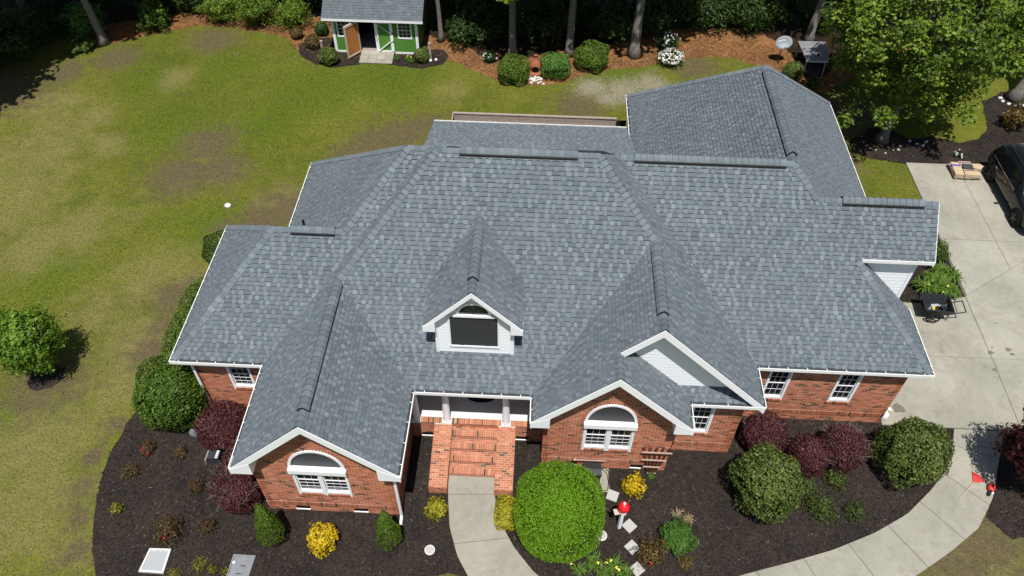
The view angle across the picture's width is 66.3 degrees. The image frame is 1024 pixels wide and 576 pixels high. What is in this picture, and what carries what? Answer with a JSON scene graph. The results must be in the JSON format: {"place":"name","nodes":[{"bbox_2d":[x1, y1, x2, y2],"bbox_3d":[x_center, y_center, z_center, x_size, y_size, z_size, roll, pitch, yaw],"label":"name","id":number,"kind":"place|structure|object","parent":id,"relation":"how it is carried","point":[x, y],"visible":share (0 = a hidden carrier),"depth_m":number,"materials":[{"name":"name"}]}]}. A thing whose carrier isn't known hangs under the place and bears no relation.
{"place":"outdoors","nodes":[
{"label":"outdoors","id":0,"kind":"place"},
{"bbox_2d":[0,0,1020,75],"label":"forest floor","id":1,"kind":"structure","parent":0,"point":[796,32],"depth_m":47.21,"materials":[{"name":"brown soil"}]},
{"bbox_2d":[321,0,427,58],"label":"garden shed","id":2,"kind":"structure","parent":1,"relation":"on","point":[395,26],"depth_m":43.99,"materials":[{"name":"green wood"}]},
{"bbox_2d":[343,22,361,58],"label":"door","id":3,"kind":"structure","parent":2,"relation":"in","point":[351,31],"depth_m":44.29,"materials":[{"name":"brown wood"}]},
{"bbox_2d":[374,23,394,51],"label":"door","id":4,"kind":"structure","parent":2,"relation":"in","point":[383,31],"depth_m":44.56,"materials":[{"name":"white paint"}]},
{"bbox_2d":[396,23,411,38],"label":"window","id":5,"kind":"structure","parent":2,"relation":"in","point":[404,31],"depth_m":44.25,"materials":[{"name":"white paint"}]},
{"bbox_2d":[431,0,470,20],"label":"understory shrub","id":6,"kind":"object","parent":1,"relation":"on","point":[450,5],"visible":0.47,"depth_m":46.90,"materials":[{"name":"green plant"}]},
{"bbox_2d":[455,0,507,22],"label":"understory shrub","id":7,"kind":"object","parent":1,"relation":"on","point":[473,5],"visible":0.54,"depth_m":45.81,"materials":[{"name":"green plant"}]},
{"bbox_2d":[472,7,508,46],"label":"understory shrub","id":8,"kind":"object","parent":1,"relation":"on","point":[493,30],"visible":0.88,"depth_m":45.33,"materials":[{"name":"green plant"}]},
{"bbox_2d":[496,0,518,56],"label":"tall tree","id":9,"kind":"object","parent":1,"relation":"on","point":[512,48],"visible":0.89,"depth_m":43.95,"materials":[{"name":"grey plant"}]},
{"bbox_2d":[726,0,787,31],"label":"understory shrub","id":10,"kind":"object","parent":1,"relation":"on","point":[765,16],"visible":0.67,"depth_m":46.09,"materials":[{"name":"green plant"}]},
{"bbox_2d":[763,0,812,26],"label":"understory shrub","id":11,"kind":"object","parent":1,"relation":"on","point":[785,7],"visible":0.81,"depth_m":46.21,"materials":[{"name":"green plant"}]},
{"bbox_2d":[795,41,828,75],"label":"outdoor table","id":12,"kind":"object","parent":1,"relation":"on","point":[814,51],"visible":0.98,"depth_m":44.09,"materials":[{"name":"grey metal"}]},
{"bbox_2d":[801,0,825,40],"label":"tall tree","id":13,"kind":"object","parent":1,"relation":"on","point":[809,35],"visible":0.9,"depth_m":45.78,"materials":[{"name":"grey plant"}]},
{"bbox_2d":[792,0,838,35],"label":"understory shrub","id":14,"kind":"object","parent":1,"relation":"on","point":[810,15],"visible":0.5,"depth_m":46.62,"materials":[{"name":"green plant"}]},
{"bbox_2d":[0,11,1023,575],"bbox_3d":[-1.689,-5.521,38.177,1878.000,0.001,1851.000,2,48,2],"label":"ground","id":15,"kind":"structure","parent":0,"point":[184,183],"depth_m":38.21,"materials":[{"name":"green plant"}]},
{"bbox_2d":[0,10,40,65],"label":"understory shrub","id":16,"kind":"object","parent":15,"relation":"on","point":[14,41],"visible":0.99,"depth_m":43.31,"materials":[{"name":"green plant"}]},
{"bbox_2d":[10,5,67,49],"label":"understory shrub","id":17,"kind":"object","parent":15,"relation":"on","point":[42,28],"visible":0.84,"depth_m":44.75,"materials":[{"name":"green plant"}]},
{"bbox_2d":[27,365,65,390],"bbox_3d":[-17.774,3.419,29.923,1.404,0.001,1.240,2,48,2],"label":"mulch ring","id":18,"kind":"object","parent":15,"relation":"on","point":[38,381],"visible":0.77,"depth_m":29.86,"materials":[{"name":"brown wood"}]},
{"bbox_2d":[0,300,72,381],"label":"rounded bush","id":19,"kind":"object","parent":18,"relation":"on","point":[25,341],"visible":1,"depth_m":28.23,"materials":[{"name":"green plant"}]},
{"bbox_2d":[63,35,95,52],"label":"woodland bush","id":20,"kind":"object","parent":15,"relation":"on","point":[79,44],"visible":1,"depth_m":45.01,"materials":[{"name":"green plant"}]},
{"bbox_2d":[54,2,112,38],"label":"woodland bush","id":21,"kind":"object","parent":15,"relation":"on","point":[78,18],"visible":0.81,"depth_m":45.36,"materials":[{"name":"green plant"}]},
{"bbox_2d":[92,371,466,575],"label":"mulch bed","id":22,"kind":"object","parent":15,"relation":"on","point":[193,460],"visible":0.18,"depth_m":25.96,"materials":[{"name":"brown wood"}]},
{"bbox_2d":[138,548,171,573],"bbox_3d":[-11.410,8.742,25.105,0.800,0.130,0.800,2,48,2],"label":"access lid","id":23,"kind":"object","parent":22,"relation":"on","point":[156,560],"visible":1,"depth_m":25.06,"materials":[{"name":"white plastic"}]},
{"bbox_2d":[144,512,190,548],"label":"shrub","id":24,"kind":"object","parent":22,"relation":"on","point":[167,529],"visible":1,"depth_m":25.33,"materials":[{"name":"brown plant"}]},
{"bbox_2d":[159,276,204,371],"bbox_3d":[-12.358,1.516,30.328,1.802,1.745,6.023,2,48,2],"label":"hedge row","id":25,"kind":"object","parent":22,"relation":"on","point":[177,328],"visible":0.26,"depth_m":30.02,"materials":[{"name":"green plant"}]},
{"bbox_2d":[201,230,223,262],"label":"hedge bush","id":26,"kind":"object","parent":22,"relation":"on","point":[212,240],"visible":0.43,"depth_m":32.92,"materials":[{"name":"green plant"}]},
{"bbox_2d":[205,450,222,462],"bbox_3d":[-10.477,5.915,27.522,0.490,0.348,0.400,2,48,2],"label":"landscape box","id":27,"kind":"object","parent":22,"relation":"on","point":[213,456],"visible":0.99,"depth_m":27.41,"materials":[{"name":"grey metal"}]},
{"bbox_2d":[193,399,246,450],"bbox_3d":[-10.327,4.790,27.723,2.080,1.290,1.979,2,48,2],"label":"red bush","id":28,"kind":"object","parent":22,"relation":"on","point":[221,424],"visible":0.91,"depth_m":27.37,"materials":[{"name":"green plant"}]},
{"bbox_2d":[207,457,262,513],"bbox_3d":[-9.158,6.499,25.896,1.940,1.678,2.007,29,54,23],"label":"red bush","id":29,"kind":"object","parent":22,"relation":"on","point":[230,490],"visible":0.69,"depth_m":25.55,"materials":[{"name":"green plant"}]},
{"bbox_2d":[226,554,255,575],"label":"access lid","id":30,"kind":"object","parent":22,"relation":"on","point":[241,565],"visible":1,"depth_m":24.99,"materials":[{"name":"white paint"}]},
{"bbox_2d":[254,503,284,547],"bbox_3d":[-7.734,7.398,24.632,0.951,2.588,0.966,2,48,2],"label":"conifer","id":31,"kind":"object","parent":22,"relation":"on","point":[268,528],"visible":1,"depth_m":24.54,"materials":[{"name":"green plant"}]},
{"bbox_2d":[305,520,337,558],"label":"yellow shrub","id":32,"kind":"object","parent":22,"relation":"on","point":[322,537],"visible":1,"depth_m":24.99,"materials":[{"name":"yellow plant"}]},
{"bbox_2d":[375,509,401,551],"bbox_3d":[-3.922,7.531,24.600,0.869,2.514,0.923,2,48,2],"label":"conifer","id":33,"kind":"object","parent":22,"relation":"on","point":[388,532],"visible":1,"depth_m":24.46,"materials":[{"name":"green plant"}]},
{"bbox_2d":[424,494,448,521],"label":"yellow shrub","id":34,"kind":"object","parent":22,"relation":"on","point":[436,507],"visible":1,"depth_m":25.95,"materials":[{"name":"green plant"}]},
{"bbox_2d":[298,37,360,66],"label":"mulch bed","id":35,"kind":"object","parent":15,"relation":"on","point":[353,61],"visible":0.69,"depth_m":45.12,"materials":[{"name":"brown wood"}]},
{"bbox_2d":[317,47,338,64],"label":"clipped bush","id":36,"kind":"object","parent":35,"relation":"on","point":[329,55],"visible":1,"depth_m":43.99,"materials":[{"name":"green plant"}]},
{"bbox_2d":[391,49,447,68],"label":"mulch bed","id":37,"kind":"object","parent":15,"relation":"on","point":[421,64],"visible":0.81,"depth_m":44.83,"materials":[{"name":"brown wood"}]},
{"bbox_2d":[0,8,1023,93],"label":"pine straw bed","id":38,"kind":"object","parent":15,"relation":"on","point":[733,38],"visible":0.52,"depth_m":46.16,"materials":[{"name":"brown plant"}]},
{"bbox_2d":[47,1,89,36],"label":"understory shrub","id":39,"kind":"object","parent":38,"relation":"on","point":[64,16],"visible":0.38,"depth_m":45.81,"materials":[{"name":"green plant"}]},
{"bbox_2d":[80,0,110,46],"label":"tall tree","id":40,"kind":"object","parent":38,"relation":"on","point":[103,39],"visible":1,"depth_m":44.96,"materials":[{"name":"grey plant"}]},
{"bbox_2d":[135,0,172,33],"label":"woodland bush","id":41,"kind":"object","parent":38,"relation":"on","point":[151,15],"visible":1,"depth_m":46.13,"materials":[{"name":"green plant"}]},
{"bbox_2d":[193,0,236,23],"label":"woodland bush","id":42,"kind":"object","parent":38,"relation":"on","point":[217,10],"visible":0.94,"depth_m":46.55,"materials":[{"name":"green plant"}]},
{"bbox_2d":[228,0,280,28],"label":"woodland bush","id":43,"kind":"object","parent":38,"relation":"on","point":[254,10],"visible":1,"depth_m":46.30,"materials":[{"name":"green plant"}]},
{"bbox_2d":[268,0,314,31],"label":"woodland bush","id":44,"kind":"object","parent":38,"relation":"on","point":[290,11],"visible":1,"depth_m":46.38,"materials":[{"name":"green plant"}]},
{"bbox_2d":[359,50,394,63],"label":"shed ramp","id":45,"kind":"structure","parent":38,"relation":"on","point":[374,57],"depth_m":44.90,"materials":[{"name":"concrete"}]},
{"bbox_2d":[435,0,444,42],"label":"tall tree","id":46,"kind":"object","parent":38,"relation":"on","point":[440,38],"visible":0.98,"depth_m":45.43,"materials":[{"name":"grey plant"}]},
{"bbox_2d":[443,8,489,53],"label":"understory shrub","id":47,"kind":"object","parent":38,"relation":"on","point":[462,27],"visible":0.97,"depth_m":45.11,"materials":[{"name":"green plant"}]},
{"bbox_2d":[497,52,530,84],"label":"clipped bush","id":48,"kind":"object","parent":38,"relation":"on","point":[509,68],"visible":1,"depth_m":42.70,"materials":[{"name":"green plant"}]},
{"bbox_2d":[529,53,543,75],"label":"chiminea","id":49,"kind":"object","parent":38,"relation":"on","point":[535,65],"visible":0.84,"depth_m":43.78,"materials":[{"name":"ceramic"}]},
{"bbox_2d":[540,51,571,78],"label":"clipped bush","id":50,"kind":"object","parent":38,"relation":"on","point":[553,64],"visible":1,"depth_m":43.15,"materials":[{"name":"green plant"}]},
{"bbox_2d":[574,39,610,71],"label":"clipped bush","id":51,"kind":"object","parent":38,"relation":"on","point":[593,54],"visible":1,"depth_m":43.66,"materials":[{"name":"green plant"}]},
{"bbox_2d":[576,0,635,50],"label":"understory shrub","id":52,"kind":"object","parent":38,"relation":"on","point":[607,21],"visible":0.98,"depth_m":45.08,"materials":[{"name":"green plant"}]},
{"bbox_2d":[626,0,644,58],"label":"tall tree","id":53,"kind":"object","parent":38,"relation":"on","point":[634,51],"visible":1,"depth_m":44.33,"materials":[{"name":"grey plant"}]},
{"bbox_2d":[620,0,678,37],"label":"understory shrub","id":54,"kind":"object","parent":38,"relation":"on","point":[646,25],"visible":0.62,"depth_m":45.51,"materials":[{"name":"green plant"}]},
{"bbox_2d":[652,30,682,50],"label":"azalea","id":55,"kind":"object","parent":38,"relation":"on","point":[665,40],"visible":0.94,"depth_m":45.41,"materials":[{"name":"white plant"}]},
{"bbox_2d":[657,0,712,34],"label":"understory shrub","id":56,"kind":"object","parent":38,"relation":"on","point":[684,9],"visible":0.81,"depth_m":45.79,"materials":[{"name":"green plant"}]},
{"bbox_2d":[676,0,736,36],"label":"understory shrub","id":57,"kind":"object","parent":38,"relation":"on","point":[709,16],"visible":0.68,"depth_m":46.01,"materials":[{"name":"green plant"}]},
{"bbox_2d":[717,0,767,39],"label":"understory shrub","id":58,"kind":"object","parent":38,"relation":"on","point":[742,11],"visible":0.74,"depth_m":45.81,"materials":[{"name":"green plant"}]},
{"bbox_2d":[781,61,803,79],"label":"clipped bush","id":59,"kind":"object","parent":38,"relation":"on","point":[793,70],"visible":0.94,"depth_m":43.13,"materials":[{"name":"green plant"}]},
{"bbox_2d":[451,112,625,126],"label":"wooden deck","id":60,"kind":"structure","parent":15,"relation":"on","point":[529,118],"depth_m":38.44,"materials":[{"name":"brown wood"}]},
{"bbox_2d":[169,65,939,524],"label":"brick house","id":61,"kind":"structure","parent":15,"relation":"on","point":[707,263],"depth_m":25.77,"materials":[{"name":"brick"}]},
{"bbox_2d":[225,367,254,388],"bbox_3d":[-9.421,3.041,27.298,0.830,1.550,0.135,2,48,2],"label":"window","id":62,"kind":"structure","parent":61,"relation":"in","point":[239,376],"depth_m":27.38,"materials":[{"name":"white paint"}]},
{"bbox_2d":[287,450,352,496],"bbox_3d":[-6.014,5.797,24.413,1.810,2.786,0.260,2,48,2],"label":"window","id":63,"kind":"structure","parent":61,"relation":"in","point":[314,471],"depth_m":24.17,"materials":[{"name":"white paint"}]},
{"bbox_2d":[581,404,637,451],"bbox_3d":[3.192,4.596,25.589,1.730,2.786,0.260,2,48,2],"label":"window","id":64,"kind":"structure","parent":61,"relation":"in","point":[606,427],"depth_m":25.35,"materials":[{"name":"white paint"}]},
{"bbox_2d":[693,407,715,433],"bbox_3d":[6.360,4.424,26.528,0.770,1.790,0.135,2,48,2],"label":"window","id":65,"kind":"structure","parent":61,"relation":"in","point":[703,417],"depth_m":26.50,"materials":[{"name":"white paint"}]},
{"bbox_2d":[763,371,793,398],"bbox_3d":[9.244,3.375,27.465,0.790,1.790,0.135,2,48,2],"label":"window","id":66,"kind":"structure","parent":61,"relation":"in","point":[776,384],"depth_m":27.46,"materials":[{"name":"white paint"}]},
{"bbox_2d":[826,374,863,401],"bbox_3d":[11.621,3.475,27.398,0.790,1.790,0.135,2,48,2],"label":"window","id":67,"kind":"structure","parent":61,"relation":"in","point":[845,386],"depth_m":27.43,"materials":[{"name":"white paint"}]},
{"bbox_2d":[90,239,1023,575],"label":"mulch chips","id":68,"kind":"object","parent":15,"relation":"on","point":[782,527],"visible":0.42,"depth_m":26.18,"materials":[{"name":"brown wood"}]},
{"bbox_2d":[130,355,207,431],"bbox_3d":[-12.095,3.636,27.686,2.498,2.586,2.689,2,48,2],"label":"hedge bush","id":69,"kind":"object","parent":68,"relation":"on","point":[170,395],"visible":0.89,"depth_m":27.00,"materials":[{"name":"green plant"}]},
{"bbox_2d":[819,420,875,472],"bbox_3d":[11.569,5.364,27.058,1.862,1.751,1.862,2,48,2],"label":"red bush","id":70,"kind":"object","parent":68,"relation":"on","point":[848,444],"visible":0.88,"depth_m":26.68,"materials":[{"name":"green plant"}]},
{"bbox_2d":[564,0,576,57],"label":"tall tree","id":71,"kind":"object","parent":15,"relation":"on","point":[569,50],"visible":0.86,"depth_m":44.22,"materials":[{"name":"grey plant"}]},
{"bbox_2d":[299,37,1023,164],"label":"mulch chips","id":72,"kind":"object","parent":15,"relation":"on","point":[852,139],"visible":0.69,"depth_m":40.24,"materials":[{"name":"brown wood"}]},
{"bbox_2d":[654,45,685,67],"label":"azalea","id":73,"kind":"object","parent":15,"relation":"on","point":[671,56],"visible":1,"depth_m":44.30,"materials":[{"name":"white plant"}]},
{"bbox_2d":[495,416,953,575],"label":"mulch bed","id":74,"kind":"object","parent":15,"relation":"on","point":[861,479],"visible":0.38,"depth_m":26.38,"materials":[{"name":"brown wood"}]},
{"bbox_2d":[493,494,514,530],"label":"yellow shrub","id":75,"kind":"object","parent":74,"relation":"on","point":[504,512],"visible":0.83,"depth_m":25.71,"materials":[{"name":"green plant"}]},
{"bbox_2d":[513,460,605,563],"bbox_3d":[1.488,6.896,24.466,2.923,3.074,3.103,2,48,2],"label":"round bush","id":76,"kind":"object","parent":74,"relation":"on","point":[559,511],"visible":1,"depth_m":23.66,"materials":[{"name":"green plant"}]},
{"bbox_2d":[597,468,608,491],"bbox_3d":[3.139,6.664,27.181,0.450,0.050,0.900,2,48,2],"label":"concrete pad","id":77,"kind":"object","parent":74,"relation":"on","point":[604,482],"visible":0.57,"depth_m":27.14,"materials":[{"name":"beige concrete"}]},
{"bbox_2d":[583,462,609,490],"bbox_3d":[2.902,6.454,26.874,0.916,0.695,0.805,2,48,2],"label":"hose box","id":78,"kind":"object","parent":77,"relation":"on","point":[595,469],"visible":0.7,"depth_m":26.78,"materials":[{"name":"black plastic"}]},
{"bbox_2d":[613,501,629,528],"bbox_3d":[3.505,7.380,25.375,0.500,1.775,0.400,-8,49,-8],"label":"gazing ball","id":79,"kind":"object","parent":74,"relation":"on","point":[623,507],"visible":1,"depth_m":24.92,"materials":[{"name":"red glass"}]},
{"bbox_2d":[620,469,647,500],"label":"yellow shrub","id":80,"kind":"object","parent":74,"relation":"on","point":[633,485],"visible":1,"depth_m":26.50,"materials":[{"name":"yellow plant"}]},
{"bbox_2d":[629,532,672,570],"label":"shrub","id":81,"kind":"object","parent":74,"relation":"on","point":[651,552],"visible":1,"depth_m":24.87,"materials":[{"name":"brown plant"}]},
{"bbox_2d":[642,446,671,473],"bbox_3d":[4.866,5.909,26.728,1.000,1.730,0.085,2,48,2],"label":"fan trellis","id":82,"kind":"object","parent":74,"relation":"on","point":[654,460],"visible":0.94,"depth_m":26.62,"materials":[{"name":"brown wood"}]},
{"bbox_2d":[659,515,698,556],"bbox_3d":[5.316,8.004,25.374,1.243,0.842,1.251,-13,49,-12],"label":"green mound","id":83,"kind":"object","parent":74,"relation":"on","point":[677,535],"visible":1,"depth_m":25.19,"materials":[{"name":"green plant"}]},
{"bbox_2d":[739,410,789,456],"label":"red bush","id":84,"kind":"object","parent":74,"relation":"on","point":[758,427],"visible":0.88,"depth_m":27.17,"materials":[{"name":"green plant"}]},
{"bbox_2d":[728,441,804,523],"bbox_3d":[8.439,6.356,25.682,2.223,2.266,2.480,-20,51,-17],"label":"boxwood","id":85,"kind":"object","parent":74,"relation":"on","point":[765,481],"visible":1,"depth_m":25.16,"materials":[{"name":"green plant"}]},
{"bbox_2d":[786,428,833,477],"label":"red bush","id":86,"kind":"object","parent":74,"relation":"on","point":[809,452],"visible":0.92,"depth_m":26.67,"materials":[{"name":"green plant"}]},
{"bbox_2d":[799,471,820,503],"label":"shrub","id":87,"kind":"object","parent":74,"relation":"on","point":[807,484],"visible":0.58,"depth_m":26.47,"materials":[{"name":"green plant"}]},
{"bbox_2d":[800,489,841,528],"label":"shrub","id":88,"kind":"object","parent":74,"relation":"on","point":[821,505],"visible":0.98,"depth_m":26.21,"materials":[{"name":"green plant"}]},
{"bbox_2d":[821,466,848,490],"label":"shrub","id":89,"kind":"object","parent":74,"relation":"on","point":[835,480],"visible":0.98,"depth_m":26.92,"materials":[{"name":"green plant"}]},
{"bbox_2d":[839,498,870,525],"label":"shrub","id":90,"kind":"object","parent":74,"relation":"on","point":[855,512],"visible":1,"depth_m":26.13,"materials":[{"name":"green plant"}]},
{"bbox_2d":[871,416,955,489],"bbox_3d":[13.736,5.463,26.582,2.607,2.226,2.487,2,48,2],"label":"boxwood","id":91,"kind":"object","parent":74,"relation":"on","point":[913,446],"visible":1,"depth_m":26.09,"materials":[{"name":"green plant"}]},
{"bbox_2d":[448,429,1004,575],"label":"walkway","id":92,"kind":"structure","parent":15,"relation":"on","point":[939,521],"depth_m":25.93,"materials":[{"name":"concrete"}]},
{"bbox_2d":[900,236,963,302],"bbox_3d":[16.437,-1.650,34.829,5.711,0.001,6.393,2,48,2],"label":"mulch bed","id":93,"kind":"object","parent":15,"relation":"on","point":[908,290],"visible":0.11,"depth_m":33.40,"materials":[{"name":"brown wood"}]},
{"bbox_2d":[910,274,944,293],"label":"daylily","id":94,"kind":"object","parent":93,"relation":"on","point":[924,285],"visible":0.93,"depth_m":32.93,"materials":[{"name":"green plant"}]},
{"bbox_2d":[922,271,960,294],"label":"daylily","id":95,"kind":"object","parent":93,"relation":"on","point":[946,281],"visible":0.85,"depth_m":33.02,"materials":[{"name":"green plant"}]},
{"bbox_2d":[936,239,952,260],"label":"shrub","id":96,"kind":"object","parent":93,"relation":"on","point":[942,252],"visible":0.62,"depth_m":34.02,"materials":[{"name":"green plant"}]},
{"bbox_2d":[850,91,1023,164],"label":"mulch bed","id":97,"kind":"object","parent":15,"relation":"on","point":[995,117],"visible":0.71,"depth_m":39.98,"materials":[{"name":"brown wood"}]},
{"bbox_2d":[819,0,1023,144],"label":"shade tree","id":98,"kind":"object","parent":97,"relation":"on","point":[921,28],"visible":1,"depth_m":35.15,"materials":[{"name":"green plant"}]},
{"bbox_2d":[999,100,1023,129],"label":"flowering bush","id":99,"kind":"object","parent":97,"relation":"on","point":[1014,116],"visible":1,"depth_m":40.31,"materials":[{"name":"brown plant"}]},
{"bbox_2d":[1005,77,1023,102],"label":"tall tree","id":100,"kind":"object","parent":97,"relation":"on","point":[1015,94],"visible":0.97,"depth_m":42.41,"materials":[{"name":"grey plant"}]},
{"bbox_2d":[986,434,1023,539],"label":"mulch bed","id":101,"kind":"object","parent":15,"relation":"on","point":[1003,505],"visible":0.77,"depth_m":26.78,"materials":[{"name":"brown wood"}]},
{"bbox_2d":[990,407,1023,481],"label":"japanese maple","id":102,"kind":"object","parent":101,"relation":"on","point":[1016,449],"visible":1,"depth_m":26.00,"materials":[{"name":"red plant"}]},
{"bbox_2d":[628,0,673,36],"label":"understory shrub","id":103,"kind":"object","parent":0,"point":[654,20],"visible":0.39,"depth_m":45.67,"materials":[{"name":"green plant"}]},
{"bbox_2d":[881,163,1023,430],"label":"driveway","id":104,"kind":"structure","parent":0,"point":[980,235],"depth_m":32.05,"materials":[{"name":"concrete"}]},
{"bbox_2d":[920,292,966,322],"bbox_3d":[17.502,0.875,32.028,1.669,0.792,0.970,6,48,5],"label":"garden cart","id":105,"kind":"object","parent":104,"relation":"on","point":[928,300],"visible":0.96,"depth_m":31.99,"materials":[{"name":"black plastic"}]},
{"bbox_2d":[984,144,1023,227],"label":"parked car","id":106,"kind":"object","parent":104,"relation":"on","point":[1004,169],"visible":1,"depth_m":36.39,"materials":[{"name":"black paint"}]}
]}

